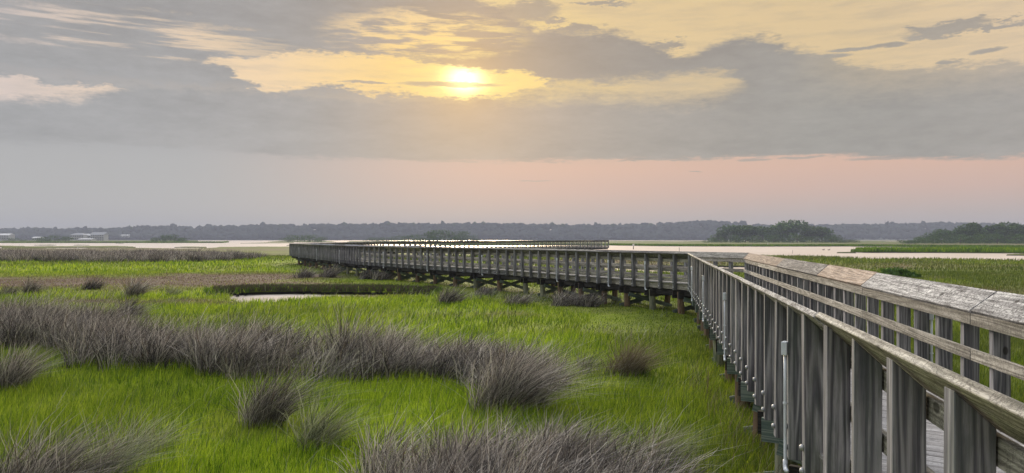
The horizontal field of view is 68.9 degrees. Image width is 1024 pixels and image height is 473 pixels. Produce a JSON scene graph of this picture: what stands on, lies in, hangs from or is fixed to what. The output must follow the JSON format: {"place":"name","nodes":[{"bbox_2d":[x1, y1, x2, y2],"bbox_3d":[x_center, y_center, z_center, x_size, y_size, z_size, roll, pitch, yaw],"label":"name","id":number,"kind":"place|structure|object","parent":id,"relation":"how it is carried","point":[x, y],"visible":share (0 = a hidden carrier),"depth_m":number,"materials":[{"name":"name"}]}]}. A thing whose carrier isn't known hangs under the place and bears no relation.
{"place":"outdoors","nodes":[
{"label":"outdoors","id":0,"kind":"place"},
{"bbox_2d":[0,227,1023,472],"bbox_3d":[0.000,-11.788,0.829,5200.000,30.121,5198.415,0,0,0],"label":"ground","id":1,"kind":"structure","parent":0,"point":[270,251],"depth_m":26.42,"materials":[{"name":"green plant"}]},
{"bbox_2d":[0,234,14,238],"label":"house","id":2,"kind":"structure","parent":1,"relation":"on","point":[5,236],"depth_m":1174.76,"materials":[{"name":"white metal"}]},
{"bbox_2d":[0,284,25,294],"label":"rush clump","id":3,"kind":"object","parent":1,"relation":"on","point":[13,288],"visible":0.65,"depth_m":34.99,"materials":[{"name":"grey plant"}]},
{"bbox_2d":[2,237,28,241],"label":"bush","id":4,"kind":"object","parent":1,"relation":"on","point":[11,239],"visible":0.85,"depth_m":585.87,"materials":[{"name":"green plant"}]},
{"bbox_2d":[18,274,49,293],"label":"rush clump","id":5,"kind":"object","parent":1,"relation":"on","point":[30,285],"visible":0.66,"depth_m":35.88,"materials":[{"name":"grey plant"}]},
{"bbox_2d":[0,323,90,390],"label":"rush clump","id":6,"kind":"object","parent":1,"relation":"on","point":[12,373],"visible":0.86,"depth_m":13.07,"materials":[{"name":"grey plant"}]},
{"bbox_2d":[38,235,63,241],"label":"bush","id":7,"kind":"object","parent":1,"relation":"on","point":[54,238],"visible":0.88,"depth_m":585.33,"materials":[{"name":"green plant"}]},
{"bbox_2d":[54,235,78,241],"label":"bush","id":8,"kind":"object","parent":1,"relation":"on","point":[68,238],"visible":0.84,"depth_m":586.78,"materials":[{"name":"green plant"}]},
{"bbox_2d":[70,233,87,239],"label":"house","id":9,"kind":"structure","parent":1,"relation":"on","point":[76,236],"depth_m":1173.27,"materials":[{"name":"white"}]},
{"bbox_2d":[78,238,95,240],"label":"house","id":10,"kind":"structure","parent":1,"relation":"on","point":[87,239],"depth_m":1093.69,"materials":[{"name":"white metal"}]},
{"bbox_2d":[81,275,110,289],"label":"rush clump","id":11,"kind":"object","parent":1,"relation":"on","point":[93,285],"visible":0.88,"depth_m":38.71,"materials":[{"name":"grey plant"}]},
{"bbox_2d":[90,232,108,240],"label":"house","id":12,"kind":"structure","parent":1,"relation":"on","point":[100,236],"depth_m":1163.39,"materials":[{"name":"white"}]},
{"bbox_2d":[0,241,228,242],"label":"shore grass","id":13,"kind":"structure","parent":1,"relation":"on","point":[115,242],"depth_m":513.43,"materials":[{"name":"green plant"}]},
{"bbox_2d":[0,401,231,472],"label":"rush clump","id":14,"kind":"object","parent":1,"relation":"on","point":[63,465],"visible":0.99,"depth_m":7.72,"materials":[{"name":"grey plant"}]},
{"bbox_2d":[37,399,211,472],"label":"rush clump","id":15,"kind":"object","parent":1,"relation":"on","point":[126,449],"visible":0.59,"depth_m":8.24,"materials":[{"name":"grey plant"}]},
{"bbox_2d":[0,246,268,261],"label":"needlerush bed","id":16,"kind":"object","parent":1,"relation":"on","point":[110,255],"visible":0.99,"depth_m":88.44,"materials":[{"name":"plant"}]},
{"bbox_2d":[114,289,161,317],"bbox_3d":[-11.994,2.199,24.420,2.618,1.059,2.435,0,0,-14],"label":"rush clump","id":17,"kind":"object","parent":1,"relation":"on","point":[134,306],"visible":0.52,"depth_m":24.76,"materials":[{"name":"grey plant"}]},
{"bbox_2d":[117,272,162,296],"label":"rush clump","id":18,"kind":"object","parent":1,"relation":"on","point":[138,287],"visible":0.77,"depth_m":33.88,"materials":[{"name":"grey plant"}]},
{"bbox_2d":[155,235,173,240],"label":"bush","id":19,"kind":"object","parent":1,"relation":"on","point":[165,238],"visible":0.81,"depth_m":585.44,"materials":[{"name":"green plant"}]},
{"bbox_2d":[93,397,247,456],"bbox_3d":[-4.271,2.304,9.071,2.135,0.751,1.896,0,0,0],"label":"rush clump","id":20,"kind":"object","parent":1,"relation":"on","point":[161,433],"visible":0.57,"depth_m":9.11,"materials":[{"name":"plant"}]},
{"bbox_2d":[163,234,184,240],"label":"bush","id":21,"kind":"object","parent":1,"relation":"on","point":[172,237],"visible":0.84,"depth_m":585.01,"materials":[{"name":"green plant"}]},
{"bbox_2d":[165,286,186,295],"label":"rush clump","id":22,"kind":"object","parent":1,"relation":"on","point":[171,291],"visible":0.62,"depth_m":34.56,"materials":[{"name":"grey plant"}]},
{"bbox_2d":[278,238,293,241],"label":"bush","id":23,"kind":"object","parent":1,"relation":"on","point":[285,239],"visible":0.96,"depth_m":583.59,"materials":[{"name":"green plant"}]},
{"bbox_2d":[286,235,307,241],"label":"bush","id":24,"kind":"object","parent":1,"relation":"on","point":[296,238],"visible":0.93,"depth_m":586.11,"materials":[{"name":"green plant"}]},
{"bbox_2d":[192,340,406,429],"bbox_3d":[-2.820,2.010,10.727,3.535,1.350,2.994,0,0,27],"label":"rush clump","id":25,"kind":"object","parent":1,"relation":"on","point":[262,409],"visible":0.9,"depth_m":10.40,"materials":[{"name":"grey plant"}]},
{"bbox_2d":[291,265,327,277],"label":"rush clump","id":26,"kind":"object","parent":1,"relation":"on","point":[303,274],"visible":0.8,"depth_m":50.03,"materials":[{"name":"grey plant"}]},
{"bbox_2d":[301,235,320,241],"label":"bush","id":27,"kind":"object","parent":1,"relation":"on","point":[309,237],"visible":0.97,"depth_m":586.71,"materials":[{"name":"green plant"}]},
{"bbox_2d":[0,283,625,388],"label":"needlerush bed","id":28,"kind":"object","parent":1,"relation":"on","point":[100,333],"visible":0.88,"depth_m":14.88,"materials":[{"name":"grey plant"}]},
{"bbox_2d":[314,237,327,241],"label":"bush","id":29,"kind":"object","parent":1,"relation":"on","point":[322,238],"visible":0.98,"depth_m":586.97,"materials":[{"name":"green plant"}]},
{"bbox_2d":[202,282,443,293],"bbox_3d":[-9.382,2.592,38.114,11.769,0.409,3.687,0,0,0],"label":"bank grass","id":30,"kind":"structure","parent":1,"relation":"on","point":[336,288],"depth_m":37.87,"materials":[{"name":"plant"}]},
{"bbox_2d":[318,263,348,277],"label":"rush clump","id":31,"kind":"object","parent":1,"relation":"on","point":[333,273],"visible":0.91,"depth_m":50.71,"materials":[{"name":"grey plant"}]},
{"bbox_2d":[268,376,415,452],"bbox_3d":[-2.112,2.190,9.679,2.161,0.983,1.837,0,0,0],"label":"rush clump","id":32,"kind":"object","parent":1,"relation":"on","point":[321,431],"visible":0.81,"depth_m":9.35,"materials":[{"name":"grey plant"}]},
{"bbox_2d":[352,267,376,278],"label":"rush clump","id":33,"kind":"object","parent":1,"relation":"on","point":[365,275],"visible":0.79,"depth_m":48.69,"materials":[{"name":"grey plant"}]},
{"bbox_2d":[363,238,383,240],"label":"bush","id":34,"kind":"object","parent":1,"relation":"on","point":[373,239],"visible":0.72,"depth_m":585.13,"materials":[{"name":"green plant"}]},
{"bbox_2d":[368,269,395,279],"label":"rush clump","id":35,"kind":"object","parent":1,"relation":"on","point":[378,276],"visible":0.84,"depth_m":47.98,"materials":[{"name":"grey plant"}]},
{"bbox_2d":[377,237,396,240],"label":"bush","id":36,"kind":"object","parent":1,"relation":"on","point":[386,239],"visible":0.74,"depth_m":582.31,"materials":[{"name":"green plant"}]},
{"bbox_2d":[391,235,413,240],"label":"bush","id":37,"kind":"object","parent":1,"relation":"on","point":[403,239],"visible":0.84,"depth_m":586.22,"materials":[{"name":"green plant"}]},
{"bbox_2d":[405,234,431,240],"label":"bush","id":38,"kind":"object","parent":1,"relation":"on","point":[415,238],"visible":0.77,"depth_m":585.20,"materials":[{"name":"green plant"}]},
{"bbox_2d":[417,230,446,240],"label":"oak tree","id":39,"kind":"object","parent":1,"relation":"on","point":[432,237],"visible":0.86,"depth_m":583.01,"materials":[{"name":"green plant"}]},
{"bbox_2d":[425,229,462,240],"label":"oak tree","id":40,"kind":"object","parent":1,"relation":"on","point":[446,234],"visible":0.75,"depth_m":584.87,"materials":[{"name":"green plant"}]},
{"bbox_2d":[433,284,479,303],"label":"rush clump","id":41,"kind":"object","parent":1,"relation":"on","point":[447,297],"visible":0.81,"depth_m":30.37,"materials":[{"name":"grey plant"}]},
{"bbox_2d":[447,231,472,240],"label":"oak tree","id":42,"kind":"object","parent":1,"relation":"on","point":[460,235],"visible":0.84,"depth_m":585.15,"materials":[{"name":"green plant"}]},
{"bbox_2d":[457,234,484,240],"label":"bush","id":43,"kind":"object","parent":1,"relation":"on","point":[476,239],"visible":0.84,"depth_m":586.90,"materials":[{"name":"green plant"}]},
{"bbox_2d":[473,284,500,295],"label":"rush clump","id":44,"kind":"object","parent":1,"relation":"on","point":[486,290],"visible":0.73,"depth_m":35.06,"materials":[{"name":"grey plant"}]},
{"bbox_2d":[0,220,1023,239],"bbox_3d":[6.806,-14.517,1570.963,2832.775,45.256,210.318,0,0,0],"label":"woodland","id":45,"kind":"object","parent":1,"relation":"on","point":[695,230],"visible":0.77,"depth_m":1539.27,"materials":[{"name":"green plant"}]},
{"bbox_2d":[497,290,542,306],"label":"rush clump","id":46,"kind":"object","parent":1,"relation":"on","point":[513,300],"visible":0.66,"depth_m":28.81,"materials":[{"name":"grey plant"}]},
{"bbox_2d":[291,386,766,472],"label":"needlerush bed","id":47,"kind":"object","parent":1,"relation":"on","point":[552,452],"visible":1,"depth_m":7.73,"materials":[{"name":"grey plant"}]},
{"bbox_2d":[418,318,710,413],"bbox_3d":[0.350,1.892,10.799,4.244,1.585,3.954,0,0,-42],"label":"rush clump","id":48,"kind":"object","parent":1,"relation":"on","point":[513,385],"visible":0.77,"depth_m":11.21,"materials":[{"name":"grey plant"}]},
{"bbox_2d":[549,285,597,306],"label":"rush clump","id":49,"kind":"object","parent":1,"relation":"on","point":[569,300],"visible":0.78,"depth_m":29.20,"materials":[{"name":"grey plant"}]},
{"bbox_2d":[561,340,615,373],"bbox_3d":[1.661,2.331,14.647,1.436,0.731,1.662,0,0,0],"label":"rush clump","id":50,"kind":"object","parent":1,"relation":"on","point":[588,363],"visible":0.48,"depth_m":14.57,"materials":[{"name":"plant"}]},
{"bbox_2d":[575,290,623,306],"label":"rush clump","id":51,"kind":"object","parent":1,"relation":"on","point":[589,301],"visible":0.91,"depth_m":28.68,"materials":[{"name":"grey plant"}]},
{"bbox_2d":[582,324,686,376],"bbox_3d":[2.858,2.152,14.733,2.757,1.090,2.658,0,0,32],"label":"rush clump","id":52,"kind":"object","parent":1,"relation":"on","point":[630,360],"visible":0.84,"depth_m":14.33,"materials":[{"name":"plant"}]},
{"bbox_2d":[289,240,1023,472],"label":"boardwalk","id":53,"kind":"structure","parent":1,"relation":"on","point":[825,382],"depth_m":7.38,"materials":[{"name":"grey wood"}]},
{"bbox_2d":[605,398,752,469],"bbox_3d":[2.006,2.254,8.668,1.976,0.848,1.956,0,0,11],"label":"rush clump","id":54,"kind":"object","parent":1,"relation":"on","point":[667,444],"visible":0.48,"depth_m":8.64,"materials":[{"name":"grey plant"}]},
{"bbox_2d":[702,238,721,242],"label":"shrub","id":55,"kind":"object","parent":1,"relation":"on","point":[710,239],"visible":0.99,"depth_m":505.72,"materials":[{"name":"green plant"}]},
{"bbox_2d":[708,231,730,241],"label":"oak tree","id":56,"kind":"object","parent":1,"relation":"on","point":[719,234],"visible":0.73,"depth_m":563.16,"materials":[{"name":"green plant"}]},
{"bbox_2d":[713,237,732,242],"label":"shrub","id":57,"kind":"object","parent":1,"relation":"on","point":[723,239],"visible":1,"depth_m":504.21,"materials":[{"name":"green plant"}]},
{"bbox_2d":[433,243,1023,246],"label":"shore grass","id":58,"kind":"structure","parent":1,"relation":"on","point":[928,245],"depth_m":277.57,"materials":[{"name":"green plant"}]},
{"bbox_2d":[716,224,743,240],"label":"windswept tree","id":59,"kind":"object","parent":1,"relation":"on","point":[732,229],"visible":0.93,"depth_m":561.40,"materials":[{"name":"green plant"}]},
{"bbox_2d":[729,235,745,242],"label":"shrub","id":60,"kind":"object","parent":1,"relation":"on","point":[735,239],"visible":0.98,"depth_m":504.93,"materials":[{"name":"green plant"}]},
{"bbox_2d":[684,348,796,472],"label":"dry stems","id":61,"kind":"object","parent":1,"relation":"on","point":[707,384],"visible":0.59,"depth_m":9.87,"materials":[{"name":"plant"}]},
{"bbox_2d":[731,225,759,241],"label":"oak tree","id":62,"kind":"object","parent":1,"relation":"on","point":[747,230],"visible":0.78,"depth_m":559.20,"materials":[{"name":"green plant"}]},
{"bbox_2d":[743,236,763,242],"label":"shrub","id":63,"kind":"object","parent":1,"relation":"on","point":[754,239],"visible":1,"depth_m":504.38,"materials":[{"name":"green plant"}]},
{"bbox_2d":[747,225,782,241],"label":"oak tree","id":64,"kind":"object","parent":1,"relation":"on","point":[764,232],"visible":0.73,"depth_m":560.63,"materials":[{"name":"green plant"}]},
{"bbox_2d":[759,235,787,242],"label":"shrub","id":65,"kind":"object","parent":1,"relation":"on","point":[767,237],"visible":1,"depth_m":506.21,"materials":[{"name":"green plant"}]},
{"bbox_2d":[769,220,809,241],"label":"oak tree","id":66,"kind":"object","parent":1,"relation":"on","point":[786,230],"visible":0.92,"depth_m":558.80,"materials":[{"name":"green plant"}]},
{"bbox_2d":[784,235,811,242],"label":"shrub","id":67,"kind":"object","parent":1,"relation":"on","point":[804,239],"visible":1,"depth_m":505.71,"materials":[{"name":"green plant"}]},
{"bbox_2d":[798,225,827,241],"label":"oak tree","id":68,"kind":"object","parent":1,"relation":"on","point":[811,230],"visible":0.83,"depth_m":559.76,"materials":[{"name":"green plant"}]},
{"bbox_2d":[807,236,825,242],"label":"shrub","id":69,"kind":"object","parent":1,"relation":"on","point":[815,240],"visible":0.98,"depth_m":506.31,"materials":[{"name":"green plant"}]},
{"bbox_2d":[812,226,836,241],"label":"oak tree","id":70,"kind":"object","parent":1,"relation":"on","point":[827,232],"visible":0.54,"depth_m":562.45,"materials":[{"name":"green plant"}]},
{"bbox_2d":[822,235,841,242],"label":"shrub","id":71,"kind":"object","parent":1,"relation":"on","point":[832,237],"visible":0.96,"depth_m":504.67,"materials":[{"name":"green plant"}]},
{"bbox_2d":[834,237,850,242],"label":"shrub","id":72,"kind":"object","parent":1,"relation":"on","point":[837,239],"visible":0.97,"depth_m":503.87,"materials":[{"name":"green plant"}]},
{"bbox_2d":[880,267,920,276],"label":"shrub","id":73,"kind":"object","parent":1,"relation":"on","point":[902,272],"visible":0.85,"depth_m":50.42,"materials":[{"name":"green plant"}]},
{"bbox_2d":[896,240,919,243],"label":"shrub","id":74,"kind":"object","parent":1,"relation":"on","point":[908,241],"visible":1,"depth_m":405.75,"materials":[{"name":"green plant"}]},
{"bbox_2d":[912,237,939,243],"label":"shrub","id":75,"kind":"object","parent":1,"relation":"on","point":[925,240],"visible":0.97,"depth_m":407.26,"materials":[{"name":"green plant"}]},
{"bbox_2d":[918,232,948,242],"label":"oak tree","id":76,"kind":"object","parent":1,"relation":"on","point":[930,234],"visible":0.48,"depth_m":458.07,"materials":[{"name":"green plant"}]},
{"bbox_2d":[850,249,1021,251],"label":"shore grass","id":77,"kind":"structure","parent":1,"relation":"on","point":[858,250],"depth_m":151.40,"materials":[{"name":"green plant"}]},
{"bbox_2d":[855,246,1023,252],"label":"island grass","id":78,"kind":"structure","parent":1,"relation":"on","point":[981,249],"depth_m":151.57,"materials":[{"name":"green plant"}]},
{"bbox_2d":[928,235,955,243],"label":"shrub","id":79,"kind":"object","parent":1,"relation":"on","point":[938,241],"visible":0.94,"depth_m":406.49,"materials":[{"name":"green plant"}]},
{"bbox_2d":[932,228,963,242],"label":"oak tree","id":80,"kind":"object","parent":1,"relation":"on","point":[944,232],"visible":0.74,"depth_m":454.90,"materials":[{"name":"green plant"}]},
{"bbox_2d":[943,234,976,243],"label":"shrub","id":81,"kind":"object","parent":1,"relation":"on","point":[959,239],"visible":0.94,"depth_m":406.61,"materials":[{"name":"green plant"}]},
{"bbox_2d":[947,225,978,242],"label":"oak tree","id":82,"kind":"object","parent":1,"relation":"on","point":[961,231],"visible":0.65,"depth_m":454.54,"materials":[{"name":"green plant"}]},
{"bbox_2d":[958,222,993,242],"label":"oak tree","id":83,"kind":"object","parent":1,"relation":"on","point":[973,225],"visible":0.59,"depth_m":454.55,"materials":[{"name":"green plant"}]},
{"bbox_2d":[965,233,994,243],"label":"shrub","id":84,"kind":"object","parent":1,"relation":"on","point":[980,237],"visible":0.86,"depth_m":405.81,"materials":[{"name":"green plant"}]},
{"bbox_2d":[982,225,1004,242],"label":"oak tree","id":85,"kind":"object","parent":1,"relation":"on","point":[993,229],"visible":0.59,"depth_m":455.81,"materials":[{"name":"green plant"}]},
{"bbox_2d":[982,233,1013,243],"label":"shrub","id":86,"kind":"object","parent":1,"relation":"on","point":[997,235],"visible":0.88,"depth_m":407.47,"materials":[{"name":"green plant"}]},
{"bbox_2d":[990,221,1023,242],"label":"oak tree","id":87,"kind":"object","parent":1,"relation":"on","point":[1009,228],"visible":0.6,"depth_m":454.48,"materials":[{"name":"green plant"}]},
{"bbox_2d":[1003,225,1023,242],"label":"oak tree","id":88,"kind":"object","parent":1,"relation":"on","point":[1022,228],"visible":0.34,"depth_m":455.45,"materials":[{"name":"green plant"}]},
{"bbox_2d":[1007,233,1023,243],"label":"shrub","id":89,"kind":"object","parent":1,"relation":"on","point":[1017,237],"visible":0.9,"depth_m":405.41,"materials":[{"name":"green plant"}]},
{"bbox_2d":[0,240,1023,302],"bbox_3d":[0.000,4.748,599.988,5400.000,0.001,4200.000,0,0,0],"label":"water","id":90,"kind":"structure","parent":0,"point":[815,251],"depth_m":198.65,"materials":[{"name":"grey liquid"}]},
{"bbox_2d":[0,0,1023,229],"label":"sky","id":91,"kind":"structure","parent":0,"point":[114,113],"materials":[{"name":"grey"}]}
]}

